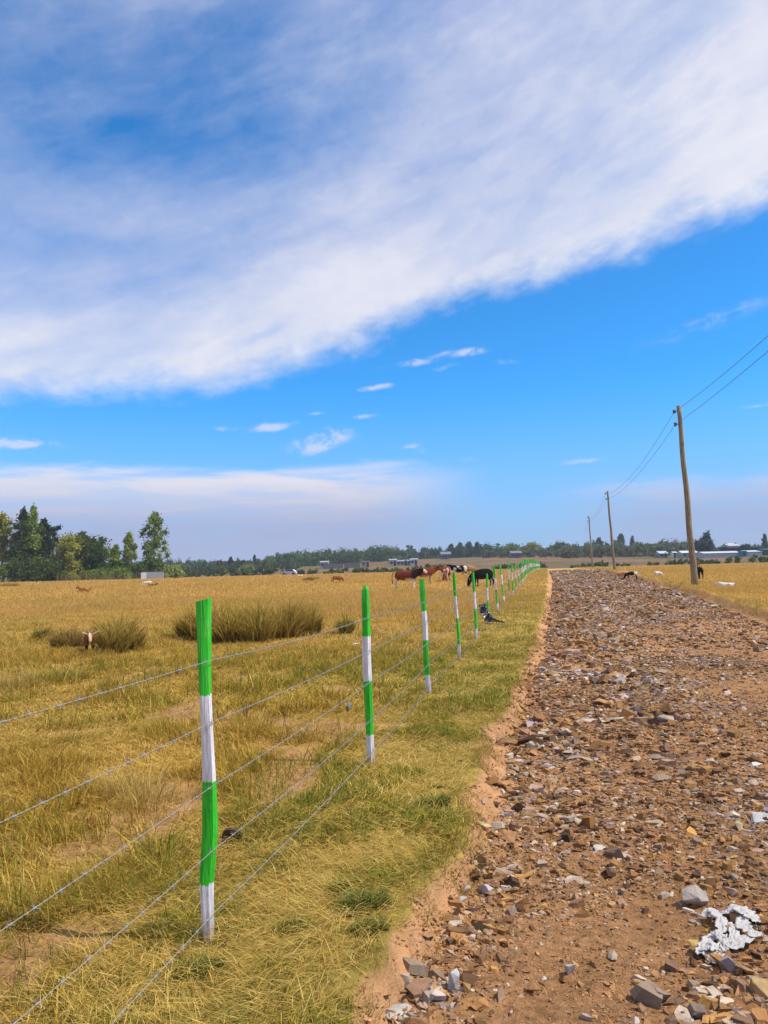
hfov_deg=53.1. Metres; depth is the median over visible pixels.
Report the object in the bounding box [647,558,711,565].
hedge
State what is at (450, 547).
tree
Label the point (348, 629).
grass tussock
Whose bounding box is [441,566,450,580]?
cow
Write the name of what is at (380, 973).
ground
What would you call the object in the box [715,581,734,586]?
goat
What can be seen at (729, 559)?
hedge
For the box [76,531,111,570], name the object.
broadleaf tree
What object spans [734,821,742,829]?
stone
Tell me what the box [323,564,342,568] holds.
grey wall
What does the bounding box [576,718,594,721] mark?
stone
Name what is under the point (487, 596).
fence post
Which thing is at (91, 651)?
grass tuft
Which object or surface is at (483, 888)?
stone
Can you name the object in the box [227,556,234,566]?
tree
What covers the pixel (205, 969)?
grass tuft
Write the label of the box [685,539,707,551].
tree
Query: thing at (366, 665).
fence post
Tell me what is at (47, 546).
conifer tree
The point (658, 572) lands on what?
goat
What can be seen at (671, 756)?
stone
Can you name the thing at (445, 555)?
farm house
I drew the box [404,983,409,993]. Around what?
stone
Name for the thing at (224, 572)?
hedge
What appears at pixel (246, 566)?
tree
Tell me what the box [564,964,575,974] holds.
stone
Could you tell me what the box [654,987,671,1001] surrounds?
stone
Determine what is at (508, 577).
fence post
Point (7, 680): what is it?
grass tussock
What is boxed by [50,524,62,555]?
eucalyptus tree
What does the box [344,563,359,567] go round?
grey wall
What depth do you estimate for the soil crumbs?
4.04 m
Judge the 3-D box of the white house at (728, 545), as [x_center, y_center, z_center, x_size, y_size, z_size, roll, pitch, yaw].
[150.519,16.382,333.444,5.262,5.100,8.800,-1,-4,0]
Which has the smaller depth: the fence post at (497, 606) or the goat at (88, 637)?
the goat at (88, 637)
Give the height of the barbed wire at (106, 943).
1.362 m
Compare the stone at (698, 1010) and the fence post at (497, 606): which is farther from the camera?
the fence post at (497, 606)
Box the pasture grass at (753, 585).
[575,562,767,620]
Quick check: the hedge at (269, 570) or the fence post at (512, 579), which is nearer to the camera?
the fence post at (512, 579)
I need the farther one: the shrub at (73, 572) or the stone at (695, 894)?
the shrub at (73, 572)
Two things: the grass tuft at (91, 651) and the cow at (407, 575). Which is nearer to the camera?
the grass tuft at (91, 651)
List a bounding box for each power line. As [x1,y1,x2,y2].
[586,351,767,530]
[587,336,767,519]
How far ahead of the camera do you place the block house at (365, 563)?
302.30 m
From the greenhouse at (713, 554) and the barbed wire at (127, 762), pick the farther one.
the greenhouse at (713, 554)
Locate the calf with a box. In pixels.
[332,576,343,581]
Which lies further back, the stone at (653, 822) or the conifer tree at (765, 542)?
the conifer tree at (765, 542)
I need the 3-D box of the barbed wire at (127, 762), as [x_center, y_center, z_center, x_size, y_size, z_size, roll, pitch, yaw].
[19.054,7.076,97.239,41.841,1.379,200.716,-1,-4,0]
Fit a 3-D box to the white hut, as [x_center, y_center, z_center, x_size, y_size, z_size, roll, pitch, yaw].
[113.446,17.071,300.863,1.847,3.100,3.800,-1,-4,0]
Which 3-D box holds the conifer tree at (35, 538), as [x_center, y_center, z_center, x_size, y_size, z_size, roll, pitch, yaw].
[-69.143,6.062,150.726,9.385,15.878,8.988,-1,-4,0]
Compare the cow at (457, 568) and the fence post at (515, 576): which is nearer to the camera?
the fence post at (515, 576)
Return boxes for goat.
[76,585,91,591]
[82,629,98,651]
[615,570,628,578]
[623,571,637,578]
[654,571,663,576]
[697,566,703,578]
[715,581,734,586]
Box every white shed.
[389,559,396,565]
[409,558,417,565]
[677,551,696,557]
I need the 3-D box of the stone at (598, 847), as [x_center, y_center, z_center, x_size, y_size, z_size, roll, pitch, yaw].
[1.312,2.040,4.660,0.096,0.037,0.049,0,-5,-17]
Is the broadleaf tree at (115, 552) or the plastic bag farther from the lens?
the broadleaf tree at (115, 552)
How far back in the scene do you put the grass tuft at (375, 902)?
3.53 m
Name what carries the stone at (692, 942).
on the road
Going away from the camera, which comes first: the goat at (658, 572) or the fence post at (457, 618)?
the fence post at (457, 618)
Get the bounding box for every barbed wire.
[0,562,536,723]
[0,566,535,930]
[0,569,522,822]
[10,568,534,1023]
[113,579,524,1021]
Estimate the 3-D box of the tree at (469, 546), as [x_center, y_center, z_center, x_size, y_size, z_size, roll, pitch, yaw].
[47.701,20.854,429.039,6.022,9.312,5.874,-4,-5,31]
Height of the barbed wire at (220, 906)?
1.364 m
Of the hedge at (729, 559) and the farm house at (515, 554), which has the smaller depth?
the hedge at (729, 559)
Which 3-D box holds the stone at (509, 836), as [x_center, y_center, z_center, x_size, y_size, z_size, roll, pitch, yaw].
[0.775,2.066,4.890,0.167,0.073,0.086,-1,-4,-7]
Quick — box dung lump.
[222,828,242,842]
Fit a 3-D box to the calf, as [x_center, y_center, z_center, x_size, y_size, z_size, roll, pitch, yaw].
[-3.678,5.337,61.008,1.075,0.582,0.312,-1,-5,-10]
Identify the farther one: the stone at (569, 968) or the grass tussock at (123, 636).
the grass tussock at (123, 636)
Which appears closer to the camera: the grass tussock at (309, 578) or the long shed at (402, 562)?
the grass tussock at (309, 578)
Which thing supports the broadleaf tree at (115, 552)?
on the ground at (380, 973)
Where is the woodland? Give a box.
[1,538,762,576]
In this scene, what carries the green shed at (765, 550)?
on the ground at (380, 973)
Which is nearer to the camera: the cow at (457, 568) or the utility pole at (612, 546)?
the cow at (457, 568)
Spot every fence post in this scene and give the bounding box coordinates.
[196,598,217,942]
[361,585,374,763]
[419,579,430,694]
[452,573,460,660]
[472,572,477,638]
[486,573,488,610]
[493,566,498,610]
[499,564,504,602]
[507,560,509,595]
[511,563,513,593]
[514,563,516,588]
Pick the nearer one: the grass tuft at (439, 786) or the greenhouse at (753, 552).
the grass tuft at (439, 786)
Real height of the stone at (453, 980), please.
0.091 m
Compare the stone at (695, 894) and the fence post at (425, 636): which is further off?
the fence post at (425, 636)
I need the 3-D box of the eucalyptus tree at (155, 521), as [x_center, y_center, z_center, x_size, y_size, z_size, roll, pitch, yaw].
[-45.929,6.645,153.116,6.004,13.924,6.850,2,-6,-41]
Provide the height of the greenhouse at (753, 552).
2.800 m
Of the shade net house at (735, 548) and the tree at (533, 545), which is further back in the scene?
the tree at (533, 545)
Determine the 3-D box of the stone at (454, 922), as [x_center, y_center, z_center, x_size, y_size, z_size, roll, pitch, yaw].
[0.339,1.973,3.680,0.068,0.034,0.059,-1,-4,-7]
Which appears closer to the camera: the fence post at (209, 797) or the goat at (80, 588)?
the fence post at (209, 797)
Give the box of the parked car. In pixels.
[281,570,296,574]
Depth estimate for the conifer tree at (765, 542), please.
339.83 m
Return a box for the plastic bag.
[479,603,504,622]
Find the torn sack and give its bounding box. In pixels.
[695,904,763,963]
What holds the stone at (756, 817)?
on the road
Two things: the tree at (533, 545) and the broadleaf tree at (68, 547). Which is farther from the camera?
the tree at (533, 545)
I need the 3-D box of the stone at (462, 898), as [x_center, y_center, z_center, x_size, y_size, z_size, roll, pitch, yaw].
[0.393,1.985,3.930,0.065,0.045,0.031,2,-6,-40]
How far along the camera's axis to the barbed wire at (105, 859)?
3.20 m
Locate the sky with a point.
(281, 276)
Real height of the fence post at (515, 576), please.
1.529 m
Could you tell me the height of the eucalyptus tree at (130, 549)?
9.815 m
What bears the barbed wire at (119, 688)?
attached to the fence post
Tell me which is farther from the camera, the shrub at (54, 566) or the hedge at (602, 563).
the hedge at (602, 563)
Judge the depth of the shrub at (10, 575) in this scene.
144.64 m
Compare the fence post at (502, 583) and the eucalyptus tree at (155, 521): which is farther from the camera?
the eucalyptus tree at (155, 521)
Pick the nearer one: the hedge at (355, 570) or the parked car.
the hedge at (355, 570)
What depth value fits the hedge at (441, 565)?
238.90 m
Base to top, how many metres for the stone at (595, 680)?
0.120 m
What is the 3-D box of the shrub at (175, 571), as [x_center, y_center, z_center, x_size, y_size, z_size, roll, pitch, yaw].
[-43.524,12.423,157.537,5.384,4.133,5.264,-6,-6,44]
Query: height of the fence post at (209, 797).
1.563 m
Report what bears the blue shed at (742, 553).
on the ground at (380, 973)
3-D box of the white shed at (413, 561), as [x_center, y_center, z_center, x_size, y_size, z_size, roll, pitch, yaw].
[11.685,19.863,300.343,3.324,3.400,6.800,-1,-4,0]
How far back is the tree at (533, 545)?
415.07 m
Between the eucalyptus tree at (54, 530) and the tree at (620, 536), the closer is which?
the eucalyptus tree at (54, 530)
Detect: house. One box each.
[320,561,329,567]
[361,561,369,566]
[439,552,450,558]
[508,551,521,557]
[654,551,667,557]
[720,544,740,547]
[720,546,764,550]
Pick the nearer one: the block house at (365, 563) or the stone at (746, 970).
the stone at (746, 970)
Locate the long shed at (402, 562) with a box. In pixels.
[397,560,409,565]
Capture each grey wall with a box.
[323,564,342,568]
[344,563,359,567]
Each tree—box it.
[0,511,15,581]
[1,505,41,581]
[12,502,48,581]
[25,517,57,580]
[46,530,88,579]
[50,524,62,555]
[73,530,90,579]
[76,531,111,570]
[100,544,130,577]
[121,531,137,569]
[138,511,171,571]
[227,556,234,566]
[238,564,253,569]
[447,543,455,557]
[454,542,465,557]
[465,541,472,555]
[473,542,482,556]
[502,543,519,550]
[524,542,539,549]
[596,537,604,546]
[617,533,624,545]
[629,536,634,544]
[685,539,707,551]
[698,530,714,551]
[739,543,751,550]
[760,533,767,547]
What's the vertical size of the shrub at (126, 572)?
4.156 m
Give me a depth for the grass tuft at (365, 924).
3.31 m
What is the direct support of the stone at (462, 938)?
on the road
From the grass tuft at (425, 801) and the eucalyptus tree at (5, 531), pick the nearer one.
the grass tuft at (425, 801)
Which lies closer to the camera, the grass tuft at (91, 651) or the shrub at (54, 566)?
the grass tuft at (91, 651)
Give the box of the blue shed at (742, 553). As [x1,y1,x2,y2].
[738,551,746,556]
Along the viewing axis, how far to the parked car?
219.60 m
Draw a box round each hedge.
[182,569,252,576]
[263,567,286,574]
[296,567,410,574]
[411,563,444,569]
[491,562,547,568]
[570,560,630,567]
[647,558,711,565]
[711,554,767,563]
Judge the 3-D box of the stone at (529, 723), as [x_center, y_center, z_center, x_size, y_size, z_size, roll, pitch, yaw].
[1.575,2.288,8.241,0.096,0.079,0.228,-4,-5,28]
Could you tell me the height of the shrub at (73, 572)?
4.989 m
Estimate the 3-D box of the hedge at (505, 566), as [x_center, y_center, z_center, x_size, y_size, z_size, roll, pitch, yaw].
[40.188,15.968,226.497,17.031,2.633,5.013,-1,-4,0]
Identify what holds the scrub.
on the ground at (380, 973)
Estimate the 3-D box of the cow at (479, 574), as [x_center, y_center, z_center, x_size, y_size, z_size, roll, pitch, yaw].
[5.841,3.942,46.145,1.978,1.067,0.574,1,-5,-25]
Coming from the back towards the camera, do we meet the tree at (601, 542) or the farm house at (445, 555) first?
the tree at (601, 542)
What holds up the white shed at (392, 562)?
on the ground at (380, 973)
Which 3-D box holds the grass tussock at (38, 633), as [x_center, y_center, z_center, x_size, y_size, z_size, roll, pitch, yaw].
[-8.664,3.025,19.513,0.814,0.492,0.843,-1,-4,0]
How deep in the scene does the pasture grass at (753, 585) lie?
48.05 m
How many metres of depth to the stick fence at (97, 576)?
143.20 m
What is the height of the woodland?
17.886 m
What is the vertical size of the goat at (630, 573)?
0.597 m
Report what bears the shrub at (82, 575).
on the ground at (380, 973)
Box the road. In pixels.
[404,579,767,1023]
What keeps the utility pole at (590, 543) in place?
on the ground at (380, 973)
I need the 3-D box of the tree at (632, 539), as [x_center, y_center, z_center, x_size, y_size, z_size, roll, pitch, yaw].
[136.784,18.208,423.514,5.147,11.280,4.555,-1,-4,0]
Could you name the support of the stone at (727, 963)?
on the road
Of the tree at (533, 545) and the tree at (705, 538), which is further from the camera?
the tree at (533, 545)
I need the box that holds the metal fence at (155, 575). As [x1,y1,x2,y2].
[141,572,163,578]
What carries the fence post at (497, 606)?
on the ground at (380, 973)
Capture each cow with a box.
[392,565,426,587]
[416,565,441,583]
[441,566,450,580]
[446,564,468,575]
[462,565,476,574]
[467,569,493,586]
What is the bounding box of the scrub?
[181,542,687,575]
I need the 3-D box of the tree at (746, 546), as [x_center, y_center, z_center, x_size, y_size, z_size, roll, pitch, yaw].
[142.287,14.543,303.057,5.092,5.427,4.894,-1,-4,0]
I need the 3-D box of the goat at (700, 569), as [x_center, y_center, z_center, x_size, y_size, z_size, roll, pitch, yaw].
[20.214,3.806,49.458,0.371,0.999,1.573,-2,-4,5]
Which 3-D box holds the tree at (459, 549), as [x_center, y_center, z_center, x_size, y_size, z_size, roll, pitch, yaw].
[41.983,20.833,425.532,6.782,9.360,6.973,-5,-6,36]
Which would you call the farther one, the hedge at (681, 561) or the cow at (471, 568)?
the hedge at (681, 561)
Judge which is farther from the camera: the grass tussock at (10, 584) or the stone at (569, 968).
the grass tussock at (10, 584)
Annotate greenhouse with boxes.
[695,551,737,557]
[742,550,763,555]
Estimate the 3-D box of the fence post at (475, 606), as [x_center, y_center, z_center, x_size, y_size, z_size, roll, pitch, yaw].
[1.980,2.092,16.683,0.078,1.571,0.074,1,-5,-27]
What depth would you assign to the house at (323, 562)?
309.40 m
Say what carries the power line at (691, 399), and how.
attached to the utility pole at (692, 557)
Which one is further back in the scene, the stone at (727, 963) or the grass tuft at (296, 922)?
the grass tuft at (296, 922)
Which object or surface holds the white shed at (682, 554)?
on the ground at (380, 973)
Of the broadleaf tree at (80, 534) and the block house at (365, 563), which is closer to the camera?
the broadleaf tree at (80, 534)
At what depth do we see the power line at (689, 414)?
33.29 m
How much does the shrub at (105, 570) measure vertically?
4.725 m
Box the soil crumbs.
[352,596,767,1023]
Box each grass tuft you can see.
[72,647,107,656]
[168,950,228,979]
[269,914,311,936]
[322,871,364,897]
[336,883,393,918]
[346,912,394,937]
[409,788,452,809]
[429,782,444,788]
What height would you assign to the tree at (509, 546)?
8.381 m
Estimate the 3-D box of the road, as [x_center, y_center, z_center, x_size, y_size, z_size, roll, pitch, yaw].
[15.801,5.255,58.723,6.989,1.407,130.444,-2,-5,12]
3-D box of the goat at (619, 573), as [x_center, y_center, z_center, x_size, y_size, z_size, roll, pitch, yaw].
[17.265,4.549,55.767,1.122,0.635,0.288,-1,-5,-10]
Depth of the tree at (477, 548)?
425.26 m
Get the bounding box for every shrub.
[0,555,50,581]
[0,558,24,582]
[21,552,74,580]
[51,564,81,580]
[75,564,98,580]
[94,562,119,579]
[107,565,134,578]
[130,559,154,578]
[160,563,187,577]
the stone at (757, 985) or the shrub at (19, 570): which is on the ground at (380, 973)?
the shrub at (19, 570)
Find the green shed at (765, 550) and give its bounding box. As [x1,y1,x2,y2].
[756,548,767,554]
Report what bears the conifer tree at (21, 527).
on the ground at (380, 973)
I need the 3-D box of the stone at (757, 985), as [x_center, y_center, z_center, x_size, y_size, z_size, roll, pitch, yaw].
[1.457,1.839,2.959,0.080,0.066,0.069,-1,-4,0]
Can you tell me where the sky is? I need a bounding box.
[0,0,767,564]
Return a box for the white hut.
[670,552,677,557]
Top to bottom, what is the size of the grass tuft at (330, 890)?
0.117 m
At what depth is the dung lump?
4.47 m
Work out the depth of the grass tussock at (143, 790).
5.38 m
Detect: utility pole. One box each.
[587,516,593,567]
[605,491,615,569]
[673,405,697,585]
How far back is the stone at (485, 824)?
4.90 m
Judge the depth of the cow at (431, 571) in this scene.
52.26 m
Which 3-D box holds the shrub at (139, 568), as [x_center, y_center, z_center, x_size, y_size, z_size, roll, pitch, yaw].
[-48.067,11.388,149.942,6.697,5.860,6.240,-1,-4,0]
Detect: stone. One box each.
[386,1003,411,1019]
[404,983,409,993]
[448,920,461,925]
[448,968,459,990]
[456,935,468,943]
[457,896,466,901]
[477,884,492,894]
[478,821,491,826]
[496,830,516,842]
[526,721,533,727]
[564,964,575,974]
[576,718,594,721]
[592,676,614,683]
[593,844,605,850]
[643,819,663,824]
[652,753,674,758]
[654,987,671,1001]
[682,884,708,905]
[687,1003,706,1018]
[688,939,697,946]
[720,955,735,971]
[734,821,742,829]
[734,962,754,974]
[749,977,767,998]
[751,812,767,822]
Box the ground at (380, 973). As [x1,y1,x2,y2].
[0,555,767,1023]
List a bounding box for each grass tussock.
[0,582,20,586]
[0,662,90,691]
[29,624,56,640]
[44,619,87,648]
[66,751,195,816]
[81,609,157,652]
[164,591,333,643]
[302,576,314,580]
[333,610,357,633]
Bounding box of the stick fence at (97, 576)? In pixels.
[57,571,138,580]
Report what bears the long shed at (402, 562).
on the ground at (380, 973)
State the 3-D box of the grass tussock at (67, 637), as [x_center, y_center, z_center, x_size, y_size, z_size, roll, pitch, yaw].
[-7.049,2.717,17.118,1.248,0.702,0.977,-3,-5,17]
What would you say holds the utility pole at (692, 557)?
on the ground at (380, 973)
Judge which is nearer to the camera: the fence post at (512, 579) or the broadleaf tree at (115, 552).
the fence post at (512, 579)
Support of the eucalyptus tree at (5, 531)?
on the ground at (380, 973)

